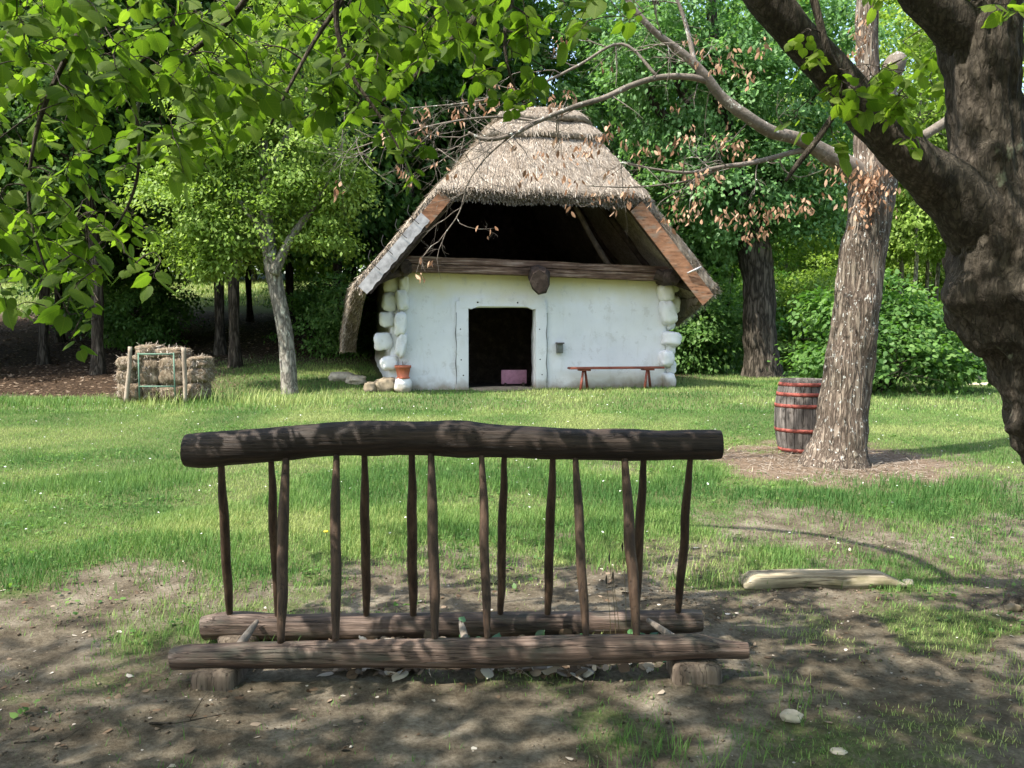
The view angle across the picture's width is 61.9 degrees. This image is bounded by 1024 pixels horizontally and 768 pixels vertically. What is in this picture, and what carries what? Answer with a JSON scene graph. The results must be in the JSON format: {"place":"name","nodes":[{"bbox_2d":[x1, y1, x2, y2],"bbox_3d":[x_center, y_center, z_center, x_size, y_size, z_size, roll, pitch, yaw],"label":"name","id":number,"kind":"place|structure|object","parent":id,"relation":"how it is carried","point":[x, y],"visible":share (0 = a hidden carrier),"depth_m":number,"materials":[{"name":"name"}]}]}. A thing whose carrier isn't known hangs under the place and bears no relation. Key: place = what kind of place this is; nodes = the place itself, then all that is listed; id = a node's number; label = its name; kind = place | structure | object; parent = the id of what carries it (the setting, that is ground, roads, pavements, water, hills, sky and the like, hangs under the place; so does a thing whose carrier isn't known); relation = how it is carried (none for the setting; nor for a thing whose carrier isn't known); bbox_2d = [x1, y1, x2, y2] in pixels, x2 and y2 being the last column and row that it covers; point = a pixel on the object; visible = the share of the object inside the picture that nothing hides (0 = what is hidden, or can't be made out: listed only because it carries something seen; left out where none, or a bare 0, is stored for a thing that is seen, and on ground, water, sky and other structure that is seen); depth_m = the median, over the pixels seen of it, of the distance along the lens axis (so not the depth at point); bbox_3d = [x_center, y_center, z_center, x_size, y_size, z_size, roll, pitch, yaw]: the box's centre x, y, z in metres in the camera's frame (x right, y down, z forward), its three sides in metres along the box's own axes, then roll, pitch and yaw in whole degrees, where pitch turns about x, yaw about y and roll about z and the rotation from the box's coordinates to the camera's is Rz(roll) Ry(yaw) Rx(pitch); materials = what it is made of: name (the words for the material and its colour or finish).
{"place":"outdoors","nodes":[
{"label":"outdoors","id":0,"kind":"place"},
{"bbox_2d":[0,277,349,309],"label":"slope grass","id":1,"kind":"structure","parent":0,"point":[255,284],"depth_m":40.84,"materials":[{"name":"plant"}]},
{"bbox_2d":[144,382,336,406],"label":"tall grass","id":2,"kind":"structure","parent":0,"point":[228,391],"depth_m":15.31,"materials":[{"name":"plant"}]},
{"bbox_2d":[0,273,1023,767],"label":"ground","id":3,"kind":"structure","parent":0,"point":[512,723],"depth_m":4.34,"materials":[{"name":"soil"}]},
{"bbox_2d":[14,714,99,743],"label":"fallen twig","id":4,"kind":"object","parent":3,"relation":"on","point":[20,742],"visible":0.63,"depth_m":3.35,"materials":[{"name":"wood"}]},
{"bbox_2d":[11,254,144,315],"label":"understorey shrub","id":5,"kind":"object","parent":3,"relation":"on","point":[29,288],"visible":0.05,"depth_m":31.73,"materials":[{"name":"green plant"}]},
{"bbox_2d":[1,203,185,342],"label":"forest tree","id":6,"kind":"object","parent":3,"relation":"on","point":[58,338],"visible":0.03,"depth_m":27.01,"materials":[{"name":"green plant"}]},
{"bbox_2d":[25,260,167,333],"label":"understorey shrub","id":7,"kind":"object","parent":3,"relation":"on","point":[84,288],"visible":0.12,"depth_m":28.75,"materials":[{"name":"green plant"}]},
{"bbox_2d":[0,0,201,364],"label":"forest tree","id":8,"kind":"object","parent":3,"relation":"on","point":[43,355],"visible":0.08,"depth_m":21.87,"materials":[{"name":"green plant"}]},
{"bbox_2d":[0,0,248,374],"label":"forest tree","id":9,"kind":"object","parent":3,"relation":"on","point":[97,365],"visible":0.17,"depth_m":19.47,"materials":[{"name":"green plant"}]},
{"bbox_2d":[49,3,202,343],"bbox_3d":[-11.668,-8.857,26.254,8.172,15.478,8.680,0,3,7],"label":"forest tree","id":10,"kind":"object","parent":3,"relation":"on","point":[139,251],"visible":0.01,"depth_m":26.22,"materials":[{"name":"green plant"}]},
{"bbox_2d":[123,347,131,401],"bbox_3d":[-6.883,-0.168,15.296,0.178,1.004,0.081,0,3,0],"label":"wooden stake","id":11,"kind":"object","parent":3,"relation":"on","point":[127,382],"visible":0.98,"depth_m":15.27,"materials":[{"name":"wood"}]},
{"bbox_2d":[113,381,142,401],"bbox_3d":[-6.933,0.140,15.668,0.651,0.504,0.690,0,3,0],"label":"hay bale","id":12,"kind":"object","parent":3,"relation":"on","point":[133,392],"visible":0.45,"depth_m":15.43,"materials":[{"name":"plant"}]},
{"bbox_2d":[112,370,136,383],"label":"hay bale","id":13,"kind":"object","parent":12,"relation":"on","point":[120,377],"visible":0.43,"depth_m":15.43,"materials":[{"name":"plant"}]},
{"bbox_2d":[115,354,142,374],"bbox_3d":[-6.926,-0.371,15.656,0.605,0.403,0.716,0,3,0],"label":"hay bale","id":14,"kind":"object","parent":13,"relation":"on","point":[121,363],"visible":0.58,"depth_m":15.40,"materials":[{"name":"plant"}]},
{"bbox_2d":[68,273,201,351],"bbox_3d":[-10.785,-1.905,24.589,3.762,2.635,4.097,-1,3,-12],"label":"understorey shrub","id":15,"kind":"object","parent":3,"relation":"on","point":[133,333],"visible":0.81,"depth_m":24.35,"materials":[{"name":"green plant"}]},
{"bbox_2d":[58,245,214,343],"bbox_3d":[-12.212,-2.793,27.609,5.015,3.513,5.463,-1,3,-18],"label":"understorey shrub","id":16,"kind":"object","parent":3,"relation":"on","point":[166,294],"visible":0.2,"depth_m":26.86,"materials":[{"name":"green plant"}]},
{"bbox_2d":[71,226,208,282],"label":"understorey shrub","id":17,"kind":"object","parent":3,"relation":"on","point":[157,263],"visible":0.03,"depth_m":47.28,"materials":[{"name":"green plant"}]},
{"bbox_2d":[142,384,160,400],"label":"hay bale","id":18,"kind":"object","parent":3,"relation":"on","point":[152,391],"visible":0.52,"depth_m":15.47,"materials":[{"name":"plant"}]},
{"bbox_2d":[134,357,161,384],"bbox_3d":[-6.639,-0.249,15.728,0.631,0.714,0.704,0,3,0],"label":"hay bale","id":19,"kind":"object","parent":18,"relation":"on","point":[149,372],"visible":0.53,"depth_m":15.46,"materials":[{"name":"plant"}]},
{"bbox_2d":[134,341,165,358],"bbox_3d":[-6.636,-0.593,15.709,0.553,0.414,0.700,0,3,0],"label":"hay bale","id":20,"kind":"object","parent":19,"relation":"on","point":[148,348],"visible":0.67,"depth_m":15.44,"materials":[{"name":"plant"}]},
{"bbox_2d":[137,353,175,401],"bbox_3d":[-6.380,-0.114,15.337,0.675,0.900,0.028,0,3,0],"label":"green frame","id":21,"kind":"object","parent":3,"relation":"on","point":[173,354],"visible":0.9,"depth_m":15.32,"materials":[{"name":"metal"}]},
{"bbox_2d":[158,384,182,401],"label":"hay bale","id":22,"kind":"object","parent":3,"relation":"on","point":[161,392],"visible":0.37,"depth_m":15.47,"materials":[{"name":"plant"}]},
{"bbox_2d":[156,356,188,387],"bbox_3d":[-6.138,-0.236,15.689,0.717,0.699,0.711,0,3,0],"label":"hay bale","id":23,"kind":"object","parent":22,"relation":"on","point":[166,371],"visible":0.56,"depth_m":15.43,"materials":[{"name":"plant"}]},
{"bbox_2d":[154,344,193,358],"bbox_3d":[-6.237,-0.568,15.714,0.698,0.379,0.715,0,3,0],"label":"hay bale","id":24,"kind":"object","parent":23,"relation":"on","point":[176,350],"visible":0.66,"depth_m":15.47,"materials":[{"name":"plant"}]},
{"bbox_2d":[0,313,367,397],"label":"forest litter","id":25,"kind":"object","parent":3,"relation":"on","point":[56,381],"visible":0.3,"depth_m":23.45,"materials":[{"name":"brown plant"}]},
{"bbox_2d":[181,347,186,401],"bbox_3d":[-5.870,-0.163,15.295,0.091,0.986,0.081,0,3,0],"label":"wooden stake","id":26,"kind":"object","parent":3,"relation":"on","point":[184,361],"visible":0.98,"depth_m":15.26,"materials":[{"name":"wood"}]},
{"bbox_2d":[149,682,224,724],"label":"fallen twig","id":27,"kind":"object","parent":3,"relation":"on","point":[159,723],"visible":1,"depth_m":3.45,"materials":[{"name":"wood"}]},
{"bbox_2d":[187,381,214,401],"bbox_3d":[-5.749,0.113,15.677,0.488,0.477,0.714,0,3,0],"label":"hay bale","id":28,"kind":"object","parent":3,"relation":"on","point":[194,389],"visible":0.75,"depth_m":15.43,"materials":[{"name":"plant"}]},
{"bbox_2d":[187,367,217,383],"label":"hay bale","id":29,"kind":"object","parent":28,"relation":"on","point":[199,375],"visible":0.88,"depth_m":15.42,"materials":[{"name":"plant"}]},
{"bbox_2d":[186,352,215,370],"bbox_3d":[-5.730,-0.382,15.678,0.552,0.393,0.723,0,3,0],"label":"hay bale","id":30,"kind":"object","parent":29,"relation":"on","point":[200,361],"visible":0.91,"depth_m":15.43,"materials":[{"name":"plant"}]},
{"bbox_2d":[46,0,379,367],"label":"forest tree","id":31,"kind":"object","parent":3,"relation":"on","point":[235,360],"visible":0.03,"depth_m":21.31,"materials":[{"name":"green plant"}]},
{"bbox_2d":[67,0,377,354],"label":"forest tree","id":32,"kind":"object","parent":3,"relation":"on","point":[220,345],"visible":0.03,"depth_m":23.84,"materials":[{"name":"green plant"}]},
{"bbox_2d":[156,232,306,321],"bbox_3d":[-9.886,-8.918,31.331,7.858,13.438,7.313,0,3,-4],"label":"forest tree","id":33,"kind":"object","parent":3,"relation":"on","point":[249,306],"depth_m":31.77,"materials":[{"name":"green plant"}]},
{"bbox_2d":[106,0,391,394],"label":"young tree","id":34,"kind":"object","parent":3,"relation":"on","point":[272,169],"visible":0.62,"depth_m":16.68,"materials":[{"name":"green plant"}]},
{"bbox_2d":[154,245,365,280],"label":"understorey shrub","id":35,"kind":"object","parent":3,"relation":"on","point":[255,274],"depth_m":48.01,"materials":[{"name":"green plant"}]},
{"bbox_2d":[257,270,325,318],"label":"understorey shrub","id":36,"kind":"object","parent":3,"relation":"on","point":[299,284],"visible":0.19,"depth_m":32.55,"materials":[{"name":"green plant"}]},
{"bbox_2d":[202,4,401,331],"bbox_3d":[-7.455,-9.584,28.775,9.332,15.957,8.684,0,3,-4],"label":"forest tree","id":37,"kind":"object","parent":3,"relation":"on","point":[289,277],"visible":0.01,"depth_m":28.86,"materials":[{"name":"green plant"}]},
{"bbox_2d":[263,270,376,360],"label":"understorey shrub","id":38,"kind":"object","parent":3,"relation":"on","point":[332,323],"visible":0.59,"depth_m":23.03,"materials":[{"name":"green plant"}]},
{"bbox_2d":[294,254,365,278],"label":"understorey shrub","id":39,"kind":"object","parent":3,"relation":"on","point":[326,269],"depth_m":48.20,"materials":[{"name":"green plant"}]},
{"bbox_2d":[299,266,365,316],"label":"understorey shrub","id":40,"kind":"object","parent":3,"relation":"on","point":[345,281],"visible":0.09,"depth_m":30.88,"materials":[{"name":"green plant"}]},
{"bbox_2d":[298,255,368,275],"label":"understorey shrub","id":41,"kind":"object","parent":3,"relation":"on","point":[307,265],"depth_m":48.13,"materials":[{"name":"green plant"}]},
{"bbox_2d":[328,372,354,380],"bbox_3d":[-3.714,-0.142,18.718,0.652,0.257,0.397,0,3,0],"label":"fieldstone","id":42,"kind":"object","parent":3,"relation":"on","point":[336,376],"visible":0.58,"depth_m":18.57,"materials":[{"name":"stone"}]},
{"bbox_2d":[309,253,377,356],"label":"understorey shrub","id":43,"kind":"object","parent":3,"relation":"on","point":[372,319],"visible":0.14,"depth_m":23.42,"materials":[{"name":"green plant"}]},
{"bbox_2d":[204,0,502,345],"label":"forest tree","id":44,"kind":"object","parent":3,"relation":"on","point":[371,230],"visible":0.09,"depth_m":24.49,"materials":[{"name":"green plant"}]},
{"bbox_2d":[345,375,365,384],"bbox_3d":[-3.331,-0.074,18.252,0.429,0.238,0.640,-1,3,-24],"label":"fieldstone","id":45,"kind":"object","parent":3,"relation":"on","point":[354,379],"visible":0.84,"depth_m":18.02,"materials":[{"name":"stone"}]},
{"bbox_2d":[363,381,376,392],"bbox_3d":[-2.837,0.076,17.244,0.310,0.255,0.384,2,4,33],"label":"fieldstone","id":46,"kind":"object","parent":3,"relation":"on","point":[369,386],"visible":0.73,"depth_m":17.09,"materials":[{"name":"stone"}]},
{"bbox_2d":[318,162,435,281],"bbox_3d":[-6.201,-9.666,33.255,8.229,14.071,7.657,-2,4,-38],"label":"forest tree","id":47,"kind":"object","parent":3,"relation":"on","point":[354,269],"depth_m":33.29,"materials":[{"name":"green plant"}]},
{"bbox_2d":[374,377,394,392],"bbox_3d":[-2.568,0.045,17.299,0.509,0.392,0.468,0,3,0],"label":"fieldstone","id":48,"kind":"object","parent":3,"relation":"on","point":[383,384],"visible":0.75,"depth_m":17.11,"materials":[{"name":"stone"}]},
{"bbox_2d":[334,1,537,298],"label":"forest tree","id":49,"kind":"object","parent":3,"relation":"on","point":[427,144],"visible":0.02,"depth_m":26.93,"materials":[{"name":"green plant"}]},
{"bbox_2d":[313,0,570,223],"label":"forest tree","id":50,"kind":"object","parent":3,"relation":"on","point":[445,74],"visible":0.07,"depth_m":25.40,"materials":[{"name":"green plant"}]},
{"bbox_2d":[168,420,749,691],"bbox_3d":[-0.268,0.808,4.191,2.706,1.269,0.766,0,3,0],"label":"log rack","id":51,"kind":"object","parent":3,"relation":"on","point":[229,658],"visible":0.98,"depth_m":4.07,"materials":[{"name":"brown wood"}]},
{"bbox_2d":[380,0,578,214],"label":"forest tree","id":52,"kind":"object","parent":3,"relation":"on","point":[503,90],"depth_m":31.00,"materials":[{"name":"green plant"}]},
{"bbox_2d":[318,628,653,681],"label":"dry leaves","id":53,"kind":"object","parent":3,"relation":"on","point":[576,671],"visible":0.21,"depth_m":3.98,"materials":[{"name":"plant"}]},
{"bbox_2d":[0,354,1002,414],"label":"lawn grass","id":54,"kind":"structure","parent":3,"relation":"on","point":[51,402],"depth_m":15.89,"materials":[{"name":"plant"}]},
{"bbox_2d":[0,392,1012,533],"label":"daisies","id":55,"kind":"object","parent":3,"relation":"on","point":[496,423],"visible":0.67,"depth_m":9.58,"materials":[{"name":"white plant"}]},
{"bbox_2d":[0,0,1023,610],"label":"old linden","id":56,"kind":"object","parent":3,"relation":"on","point":[966,192],"visible":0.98,"depth_m":3.79,"materials":[{"name":"green plant"}]},
{"bbox_2d":[0,520,1023,767],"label":"fallen leaves","id":57,"kind":"object","parent":3,"relation":"on","point":[569,709],"visible":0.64,"depth_m":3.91,"materials":[{"name":"brown plant"}]},
{"bbox_2d":[0,514,1023,767],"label":"soil clods","id":58,"kind":"object","parent":3,"relation":"on","point":[54,758],"visible":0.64,"depth_m":4.50,"materials":[{"name":"soil"}]},
{"bbox_2d":[0,421,1023,718],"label":"clover","id":59,"kind":"object","parent":3,"relation":"on","point":[132,631],"visible":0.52,"depth_m":7.32,"materials":[{"name":"green plant"}]},
{"bbox_2d":[339,101,722,392],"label":"thatched cottage","id":60,"kind":"structure","parent":3,"relation":"on","point":[542,287],"depth_m":17.84,"materials":[{"name":"paint"}]},
{"bbox_2d":[394,361,410,378],"bbox_3d":[-2.193,-0.300,17.168,0.340,0.383,0.340,0,3,0],"label":"flower pot","id":61,"kind":"object","parent":60,"relation":"on","point":[402,371],"visible":1,"depth_m":17.06,"materials":[{"name":"ceramic"}]},
{"bbox_2d":[501,370,526,385],"bbox_3d":[0.032,-0.131,18.440,0.560,0.350,0.200,-1,3,-15],"label":"mauve board","id":62,"kind":"object","parent":60,"relation":"on","point":[514,377],"visible":0.88,"depth_m":18.38,"materials":[{"name":"purple wood"}]},
{"bbox_2d":[431,0,658,175],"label":"forest tree","id":63,"kind":"object","parent":3,"relation":"on","point":[592,112],"visible":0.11,"depth_m":28.42,"materials":[{"name":"green plant"}]},
{"bbox_2d":[459,617,665,661],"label":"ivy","id":64,"kind":"object","parent":3,"relation":"on","point":[538,632],"visible":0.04,"depth_m":4.35,"materials":[{"name":"green plant"}]},
{"bbox_2d":[567,366,664,390],"bbox_3d":[2.187,-0.103,17.927,2.050,0.519,0.303,-1,3,-12],"label":"wooden bench","id":65,"kind":"object","parent":3,"relation":"on","point":[646,368],"visible":0.91,"depth_m":17.86,"materials":[{"name":"red paint"}]},
{"bbox_2d":[605,542,631,633],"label":"dry stalks","id":66,"kind":"object","parent":3,"relation":"on","point":[612,578],"visible":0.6,"depth_m":4.16,"materials":[{"name":"beige plant"}]},
{"bbox_2d":[297,0,944,470],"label":"leaning tree","id":67,"kind":"object","parent":3,"relation":"on","point":[839,440],"visible":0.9,"depth_m":9.33,"materials":[{"name":"brown plant"}]},
{"bbox_2d":[547,0,710,254],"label":"forest tree","id":68,"kind":"object","parent":3,"relation":"on","point":[570,54],"visible":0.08,"depth_m":32.44,"materials":[{"name":"green plant"}]},
{"bbox_2d":[598,0,812,288],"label":"forest tree","id":69,"kind":"object","parent":3,"relation":"on","point":[704,259],"visible":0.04,"depth_m":34.29,"materials":[{"name":"green plant"}]},
{"bbox_2d":[671,269,742,373],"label":"understorey shrub","id":70,"kind":"object","parent":3,"relation":"on","point":[698,324],"visible":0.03,"depth_m":23.79,"materials":[{"name":"green plant"}]},
{"bbox_2d":[669,275,782,375],"bbox_3d":[5.257,-1.510,24.409,5.008,3.221,4.597,1,3,12],"label":"understorey shrub","id":71,"kind":"object","parent":3,"relation":"on","point":[732,314],"visible":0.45,"depth_m":23.65,"materials":[{"name":"green plant"}]},
{"bbox_2d":[551,0,925,377],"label":"chestnut tree","id":72,"kind":"object","parent":3,"relation":"on","point":[759,334],"visible":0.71,"depth_m":21.48,"materials":[{"name":"green plant"}]},
{"bbox_2d":[676,262,814,370],"bbox_3d":[6.515,-1.853,26.447,5.918,3.806,5.433,-1,3,-20],"label":"understorey shrub","id":73,"kind":"object","parent":3,"relation":"on","point":[779,313],"visible":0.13,"depth_m":25.59,"materials":[{"name":"green plant"}]},
{"bbox_2d":[703,266,818,363],"bbox_3d":[8.447,-2.188,30.000,6.373,4.099,5.851,2,4,28],"label":"understorey shrub","id":74,"kind":"object","parent":3,"relation":"on","point":[783,272],"visible":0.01,"depth_m":29.68,"materials":[{"name":"green plant"}]},
{"bbox_2d":[719,0,834,256],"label":"forest tree","id":75,"kind":"object","parent":3,"relation":"on","point":[810,243],"visible":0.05,"depth_m":34.66,"materials":[{"name":"green plant"}]},
{"bbox_2d":[738,250,837,371],"bbox_3d":[8.993,-2.081,26.776,4.919,4.316,5.898,2,4,30],"label":"understorey shrub","id":76,"kind":"object","parent":3,"relation":"on","point":[821,279],"visible":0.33,"depth_m":26.25,"materials":[{"name":"green plant"}]},
{"bbox_2d":[780,709,803,722],"bbox_3d":[1.154,1.370,3.519,0.099,0.054,0.068,0,3,0],"label":"stone","id":77,"kind":"object","parent":3,"relation":"on","point":[793,716],"visible":1,"depth_m":3.50,"materials":[{"name":"stone"}]},
{"bbox_2d":[737,1,852,268],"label":"forest tree","id":78,"kind":"object","parent":3,"relation":"on","point":[796,96],"visible":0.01,"depth_m":37.34,"materials":[{"name":"green plant"}]},
{"bbox_2d":[774,378,821,453],"bbox_3d":[3.607,0.384,10.588,0.686,0.896,0.686,0,3,0],"label":"wooden barrel","id":79,"kind":"object","parent":3,"relation":"on","point":[795,403],"visible":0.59,"depth_m":10.33,"materials":[{"name":"wood"}]},
{"bbox_2d":[774,97,842,278],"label":"forest tree","id":80,"kind":"object","parent":3,"relation":"on","point":[799,266],"visible":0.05,"depth_m":41.88,"materials":[{"name":"green plant"}]},
{"bbox_2d":[738,569,906,589],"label":"weathered beam","id":81,"kind":"structure","parent":3,"relation":"on","point":[828,578],"depth_m":5.30,"materials":[{"name":"wood"}]},
{"bbox_2d":[788,254,885,358],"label":"understorey shrub","id":82,"kind":"object","parent":3,"relation":"on","point":[819,257],"visible":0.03,"depth_m":31.93,"materials":[{"name":"green plant"}]},
{"bbox_2d":[830,747,847,754],"bbox_3d":[1.247,1.404,3.260,0.066,0.021,0.053,0,3,0],"label":"stone","id":83,"kind":"object","parent":3,"relation":"on","point":[840,750],"visible":1,"depth_m":3.25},
{"bbox_2d":[774,223,907,351],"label":"understorey shrub","id":84,"kind":"object","parent":3,"relation":"on","point":[813,266],"visible":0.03,"depth_m":43.66,"materials":[{"name":"green plant"}]},
{"bbox_2d":[798,318,912,361],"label":"understorey shrub","id":85,"kind":"object","parent":3,"relation":"on","point":[815,331],"visible":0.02,"depth_m":25.03,"materials":[{"name":"green plant"}]},
{"bbox_2d":[784,0,948,260],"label":"forest tree","id":86,"kind":"object","parent":3,"relation":"on","point":[914,83],"visible":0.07,"depth_m":30.27,"materials":[{"name":"green plant"}]},
{"bbox_2d":[798,263,934,363],"bbox_3d":[11.337,-2.029,27.923,5.406,3.957,4.509,2,4,30],"label":"understorey shrub","id":87,"kind":"object","parent":3,"relation":"on","point":[833,294],"depth_m":28.28,"materials":[{"name":"green plant"}]},
{"bbox_2d":[723,440,1012,496],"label":"straw mulch","id":88,"kind":"object","parent":3,"relation":"on","point":[814,471],"visible":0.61,"depth_m":9.50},
{"bbox_2d":[766,268,990,397],"bbox_3d":[7.892,-0.957,17.342,5.045,2.878,3.894,0,3,0],"label":"round shrub","id":89,"kind":"object","parent":3,"relation":"on","point":[906,345],"visible":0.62,"depth_m":17.02,"materials":[{"name":"green plant"}]},
{"bbox_2d":[821,1,944,292],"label":"forest tree","id":90,"kind":"object","parent":3,"relation":"on","point":[894,17],"visible":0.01,"depth_m":35.84,"materials":[{"name":"green plant"}]},
{"bbox_2d":[822,209,945,309],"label":"understorey shrub","id":91,"kind":"object","parent":3,"relation":"on","point":[909,269],"visible":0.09,"depth_m":42.69,"materials":[{"name":"green plant"}]},
{"bbox_2d":[831,0,948,294],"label":"forest tree","id":92,"kind":"object","parent":3,"relation":"on","point":[930,238],"visible":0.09,"depth_m":32.66,"materials":[{"name":"green plant"}]},
{"bbox_2d":[839,2,946,295],"bbox_3d":[14.505,-7.515,30.619,6.163,13.879,6.368,1,3,23],"label":"forest tree","id":93,"kind":"object","parent":3,"relation":"on","point":[916,223],"visible":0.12,"depth_m":30.05,"materials":[{"name":"green plant"}]},
{"bbox_2d":[879,23,947,302],"bbox_3d":[16.357,-7.641,33.711,6.296,13.720,6.093,0,3,2],"label":"forest tree","id":94,"kind":"object","parent":3,"relation":"on","point":[934,260],"visible":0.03,"depth_m":33.75,"materials":[{"name":"green plant"}]},
{"bbox_2d":[897,44,946,338],"bbox_3d":[18.795,-9.153,37.510,7.236,16.294,7.476,0,3,8],"label":"forest tree","id":95,"kind":"object","parent":3,"relation":"on","point":[937,277],"visible":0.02,"depth_m":37.82,"materials":[{"name":"green plant"}]},
{"bbox_2d":[905,86,944,304],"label":"forest tree","id":96,"kind":"object","parent":3,"relation":"on","point":[932,268],"visible":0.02,"depth_m":42.04,"materials":[{"name":"green plant"}]},
{"bbox_2d":[908,290,969,367],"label":"understorey shrub","id":97,"kind":"object","parent":3,"relation":"on","point":[935,327],"visible":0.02,"depth_m":26.90,"materials":[{"name":"green plant"}]},
{"bbox_2d":[903,31,1023,253],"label":"forest tree","id":98,"kind":"object","parent":3,"relation":"on","point":[940,133],"visible":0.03,"depth_m":30.16,"materials":[{"name":"green plant"}]},
{"bbox_2d":[1004,603,1022,611],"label":"stone","id":99,"kind":"object","parent":3,"relation":"on","point":[1012,607],"visible":0.91,"depth_m":4.89,"materials":[{"name":"stone"}]},
{"bbox_2d":[0,408,1023,593],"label":"lawn grass","id":100,"kind":"structure","parent":0,"point":[106,479],"depth_m":8.14,"materials":[{"name":"plant"}]},
{"bbox_2d":[0,497,1023,767],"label":"grass","id":101,"kind":"structure","parent":0,"point":[180,517],"depth_m":5.91,"materials":[{"name":"plant"}]},
{"bbox_2d":[256,0,1023,271],"label":"sky","id":102,"kind":"structure","parent":0,"point":[547,77],"materials":[{"name":"white"}]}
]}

